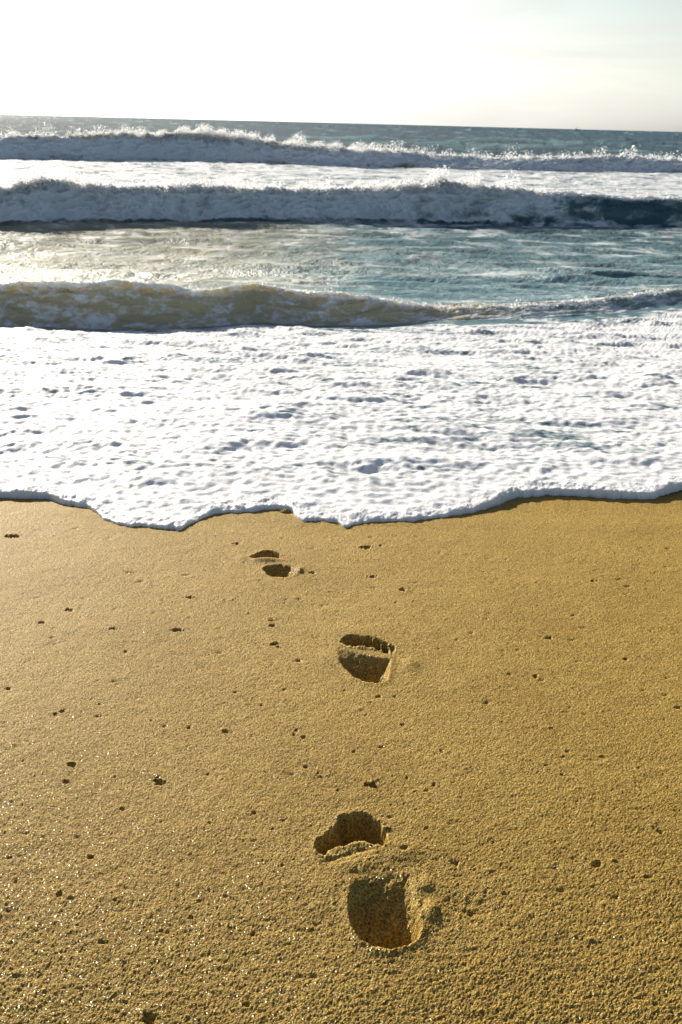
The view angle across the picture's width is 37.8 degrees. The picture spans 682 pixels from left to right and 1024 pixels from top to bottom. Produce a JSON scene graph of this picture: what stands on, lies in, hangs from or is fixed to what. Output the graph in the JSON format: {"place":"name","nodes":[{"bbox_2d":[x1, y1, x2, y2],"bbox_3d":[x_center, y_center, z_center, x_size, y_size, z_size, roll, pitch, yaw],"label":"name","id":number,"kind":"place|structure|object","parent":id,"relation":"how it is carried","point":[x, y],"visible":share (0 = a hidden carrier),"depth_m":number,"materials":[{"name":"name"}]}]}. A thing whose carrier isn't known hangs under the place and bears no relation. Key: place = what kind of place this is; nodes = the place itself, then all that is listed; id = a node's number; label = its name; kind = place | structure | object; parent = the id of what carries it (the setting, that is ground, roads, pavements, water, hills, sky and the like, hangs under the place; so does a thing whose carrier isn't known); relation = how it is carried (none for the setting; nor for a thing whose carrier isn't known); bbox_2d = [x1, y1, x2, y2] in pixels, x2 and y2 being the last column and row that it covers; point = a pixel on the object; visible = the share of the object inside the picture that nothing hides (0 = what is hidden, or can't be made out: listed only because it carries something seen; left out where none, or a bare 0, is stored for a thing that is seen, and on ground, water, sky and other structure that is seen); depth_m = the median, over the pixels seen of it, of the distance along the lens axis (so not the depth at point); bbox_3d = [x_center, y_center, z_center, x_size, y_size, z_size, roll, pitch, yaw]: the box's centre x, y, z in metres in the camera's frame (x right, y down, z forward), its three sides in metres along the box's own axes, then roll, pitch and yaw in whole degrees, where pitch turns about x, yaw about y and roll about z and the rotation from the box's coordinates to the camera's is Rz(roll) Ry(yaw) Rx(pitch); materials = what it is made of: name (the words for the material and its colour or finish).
{"place":"outdoors","nodes":[
{"label":"outdoors","id":0,"kind":"place"},
{"bbox_2d":[0,490,681,1023],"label":"sand","id":1,"kind":"structure","parent":0,"point":[192,760],"depth_m":2.17,"materials":[{"name":"beige sand"}]},
{"bbox_2d":[250,550,295,576],"bbox_3d":[-0.216,0.181,3.196,0.102,0.050,0.237,-8,23,-24],"label":"footprint","id":2,"kind":"object","parent":1,"relation":"on","point":[280,570],"visible":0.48,"depth_m":3.17},
{"bbox_2d":[0,302,681,530],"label":"sea foam","id":3,"kind":"object","parent":1,"relation":"on","point":[345,426],"visible":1,"depth_m":5.19,"materials":[{"name":"liquid"}]},
{"bbox_2d":[336,634,396,682],"bbox_3d":[0.067,0.410,2.614,0.160,0.075,0.249,1,21,0],"label":"footprint","id":4,"kind":"object","parent":1,"relation":"on","point":[365,667],"visible":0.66,"depth_m":2.61},
{"bbox_2d":[314,811,421,949],"bbox_3d":[0.053,0.715,1.887,0.152,0.094,0.345,-6,23,-19],"label":"footprint","id":5,"kind":"object","parent":1,"relation":"on","point":[383,911],"visible":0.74,"depth_m":1.85},
{"bbox_2d":[0,114,681,304],"bbox_3d":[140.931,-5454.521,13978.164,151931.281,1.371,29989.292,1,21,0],"label":"sea","id":6,"kind":"structure","parent":0,"point":[426,262],"depth_m":19.00,"materials":[{"name":"liquid"}]},
{"bbox_2d":[0,164,681,226],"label":"breaking wave","id":7,"kind":"object","parent":6,"relation":"on","point":[46,199],"visible":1,"depth_m":22.30,"materials":[{"name":"liquid"}]},
{"bbox_2d":[0,276,681,329],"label":"breaking wave","id":8,"kind":"object","parent":6,"relation":"on","point":[114,304],"visible":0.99,"depth_m":10.76,"materials":[{"name":"liquid"}]},
{"bbox_2d":[0,122,681,172],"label":"breaking wave","id":9,"kind":"object","parent":6,"relation":"on","point":[207,144],"visible":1,"depth_m":51.80,"materials":[{"name":"liquid"}]},
{"bbox_2d":[0,0,681,131],"label":"sky","id":10,"kind":"structure","parent":0,"point":[548,64],"materials":[{"name":"white"}]}
]}

